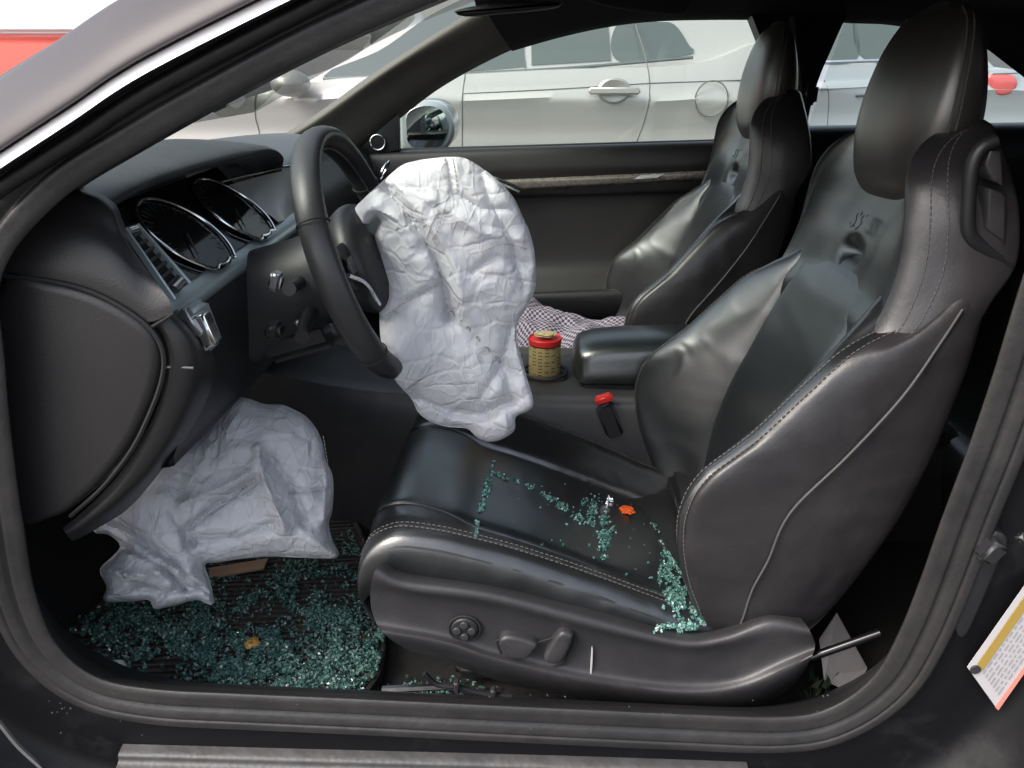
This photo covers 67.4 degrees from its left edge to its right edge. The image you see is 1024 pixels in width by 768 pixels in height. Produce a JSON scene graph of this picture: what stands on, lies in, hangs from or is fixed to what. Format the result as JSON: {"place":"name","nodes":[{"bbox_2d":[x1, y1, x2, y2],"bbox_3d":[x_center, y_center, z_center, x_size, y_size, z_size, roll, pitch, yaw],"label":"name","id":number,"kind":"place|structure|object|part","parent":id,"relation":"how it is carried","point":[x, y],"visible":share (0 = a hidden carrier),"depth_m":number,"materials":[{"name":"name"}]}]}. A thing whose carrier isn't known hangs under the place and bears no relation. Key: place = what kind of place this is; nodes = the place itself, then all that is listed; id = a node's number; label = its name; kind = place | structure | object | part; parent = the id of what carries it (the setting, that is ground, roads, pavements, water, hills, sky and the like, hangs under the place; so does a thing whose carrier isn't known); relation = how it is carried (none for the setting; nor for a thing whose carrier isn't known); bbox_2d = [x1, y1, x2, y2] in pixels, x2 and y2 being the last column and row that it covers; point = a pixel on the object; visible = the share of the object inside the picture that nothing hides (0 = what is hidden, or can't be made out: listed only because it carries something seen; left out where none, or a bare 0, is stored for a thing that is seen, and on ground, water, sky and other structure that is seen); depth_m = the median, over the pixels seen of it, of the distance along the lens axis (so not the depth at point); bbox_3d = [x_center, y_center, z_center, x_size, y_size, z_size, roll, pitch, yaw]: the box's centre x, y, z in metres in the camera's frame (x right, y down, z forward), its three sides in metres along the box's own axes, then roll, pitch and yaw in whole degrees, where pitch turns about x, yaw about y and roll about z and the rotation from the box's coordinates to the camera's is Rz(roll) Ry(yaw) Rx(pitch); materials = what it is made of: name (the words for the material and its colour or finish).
{"place":"outdoors","nodes":[
{"label":"outdoors","id":0,"kind":"place"},
{"bbox_2d":[334,50,1011,68],"bbox_3d":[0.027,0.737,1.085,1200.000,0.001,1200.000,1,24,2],"label":"ground","id":1,"kind":"structure","parent":0,"point":[994,60],"depth_m":71.39,"materials":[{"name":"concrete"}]},
{"bbox_2d":[0,0,116,74],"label":"van","id":2,"kind":"object","parent":1,"relation":"on","point":[29,28],"depth_m":8.24,"materials":[{"name":"white paint"}]},
{"bbox_2d":[166,1,754,147],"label":"parked car","id":3,"kind":"object","parent":1,"relation":"on","point":[661,81],"visible":0.35,"depth_m":3.95,"materials":[{"name":"silver metal"}]},
{"bbox_3d":[-0.456,-1.825,3.980,1.063,0.436,0.125,1,24,2],"label":"window","id":4,"kind":"part","parent":3,"relation":"part of","materials":[{"name":"grey glass"}]},
{"bbox_3d":[0.302,-1.852,3.947,0.421,0.393,0.114,1,24,2],"label":"window","id":5,"kind":"part","parent":3,"relation":"part of","materials":[{"name":"grey glass"}]},
{"bbox_3d":[0.721,-1.762,3.946,0.425,0.198,0.065,1,24,2],"label":"window","id":6,"kind":"part","parent":3,"relation":"part of","materials":[{"name":"grey glass"}]},
{"bbox_2d":[0,0,1023,767],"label":"black coupe","id":7,"kind":"object","parent":1,"relation":"on","point":[782,406],"visible":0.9,"depth_m":0.98,"materials":[{"name":"metal"}]},
{"bbox_2d":[94,397,338,608],"bbox_3d":[-0.433,0.172,1.117,0.340,0.253,0.188,-8,25,-18],"label":"airbag","id":8,"kind":"object","parent":7,"relation":"hanging from","point":[242,478],"visible":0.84,"depth_m":1.08,"materials":[{"name":"grey fabric"}]},
{"bbox_2d":[71,521,385,690],"bbox_3d":[-0.450,0.368,1.329,0.518,0.019,0.529,1,24,2],"label":"floor mat","id":9,"kind":"object","parent":7,"relation":"in","point":[154,667],"visible":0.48,"depth_m":1.28,"materials":[{"name":"carpet"}]},
{"bbox_2d":[113,660,126,665],"bbox_3d":[-0.599,0.429,1.152,0.038,0.008,0.038,1,24,2],"label":"scrap","id":10,"kind":"object","parent":9,"relation":"on","point":[121,662],"visible":0.15,"depth_m":1.16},
{"bbox_2d":[69,529,384,689],"bbox_3d":[-0.448,0.344,1.329,0.513,0.034,0.480,1,24,2],"label":"broken glass","id":11,"kind":"object","parent":9,"relation":"on","point":[178,638],"visible":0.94,"depth_m":1.21,"materials":[{"name":"teal glass"}]},
{"bbox_2d":[209,558,267,578],"bbox_3d":[-0.489,0.330,1.375,0.100,0.004,0.029,-7,24,-15],"label":"cardboard scrap","id":12,"kind":"object","parent":9,"relation":"on","point":[237,568],"visible":1,"depth_m":1.37,"materials":[{"name":"brown cardboard"}]},
{"bbox_2d":[244,636,260,648],"bbox_3d":[-0.405,0.405,1.200,0.027,0.014,0.024,1,24,2],"label":"amber scrap","id":13,"kind":"object","parent":9,"relation":"on","point":[254,643],"visible":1,"depth_m":1.20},
{"bbox_2d":[377,675,497,694],"bbox_3d":[-0.138,0.459,1.152,0.233,0.008,0.063,1,24,2],"label":"broken glass","id":14,"kind":"object","parent":7,"relation":"on","point":[443,691],"visible":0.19,"depth_m":1.16,"materials":[{"name":"teal glass"}]},
{"bbox_2d":[355,157,535,441],"bbox_3d":[-0.093,-0.094,1.066,0.251,0.426,0.095,1,24,2],"label":"airbag","id":15,"kind":"object","parent":7,"relation":"hanging from","point":[453,239],"visible":0.98,"depth_m":1.04,"materials":[{"name":"white fabric"}]},
{"bbox_2d":[529,333,561,377],"bbox_3d":[0.065,-0.053,1.525,0.065,0.087,0.065,1,24,2],"label":"can","id":16,"kind":"object","parent":7,"relation":"in","point":[544,357],"visible":0.9,"depth_m":1.50,"materials":[{"name":"beige plastic"}]},
{"bbox_2d":[534,331,556,337],"bbox_3d":[0.065,-0.098,1.505,0.045,0.009,0.032,1,24,2],"label":"wrapper scrap","id":17,"kind":"object","parent":16,"relation":"on","point":[545,334],"visible":1,"depth_m":1.50,"materials":[{"name":"beige paper"}]},
{"bbox_2d":[517,297,624,347],"bbox_3d":[0.145,-0.100,1.842,0.321,0.187,0.344,1,24,2],"label":"checked blanket","id":18,"kind":"object","parent":7,"relation":"on","point":[538,316],"visible":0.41,"depth_m":1.77,"materials":[{"name":"white fabric"}]},
{"bbox_3d":[0.196,-0.221,2.145,1.490,1.450,0.160,1,24,2],"label":"passenger door","id":19,"kind":"part","parent":7,"relation":"part of","materials":[{"name":"plastic"}]},
{"bbox_2d":[474,460,706,633],"bbox_3d":[0.107,0.222,1.155,0.321,0.172,0.388,1,24,2],"label":"broken glass","id":20,"kind":"object","parent":7,"relation":"on","point":[678,594],"visible":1,"depth_m":1.18,"materials":[{"name":"teal glass"}]},
{"bbox_2d":[605,495,613,506],"bbox_3d":[0.167,0.203,1.314,0.014,0.024,0.015,8,25,19],"label":"foil wrapper","id":21,"kind":"object","parent":7,"relation":"on","point":[609,501],"visible":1,"depth_m":1.31,"materials":[{"name":"white metal"}]},
{"bbox_2d":[619,505,635,514],"bbox_3d":[0.197,0.217,1.321,0.030,0.010,0.024,1,24,2],"label":"orange peel","id":22,"kind":"object","parent":7,"relation":"on","point":[626,509],"visible":1,"depth_m":1.32,"materials":[{"name":"orange food"}]},
{"bbox_2d":[783,667,838,703],"bbox_3d":[0.438,0.436,1.102,0.091,0.112,0.060,-19,30,-37],"label":"glass","id":23,"kind":"object","parent":7,"relation":"on","point":[815,685],"visible":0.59,"depth_m":1.09,"materials":[{"name":"teal glass"}]},
{"bbox_2d":[819,613,866,686],"bbox_3d":[0.488,0.392,1.119,0.085,0.086,0.073,1,24,2],"label":"grey paper","id":24,"kind":"object","parent":7,"relation":"on","point":[849,665],"visible":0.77,"depth_m":1.12,"materials":[{"name":"grey paper"}]},
{"bbox_2d":[808,23,1023,125],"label":"parked car","id":25,"kind":"object","parent":1,"relation":"on","point":[855,54],"visible":0.12,"depth_m":4.89,"materials":[{"name":"grey metal"}]},
{"bbox_3d":[2.021,-2.256,4.903,0.403,0.392,0.116,1,24,2],"label":"window","id":26,"kind":"part","parent":25,"relation":"part of","materials":[{"name":"grey glass"}]},
{"bbox_3d":[2.527,-2.258,4.884,0.716,0.404,0.120,1,24,2],"label":"window","id":27,"kind":"part","parent":25,"relation":"part of","materials":[{"name":"grey glass"}]}
]}

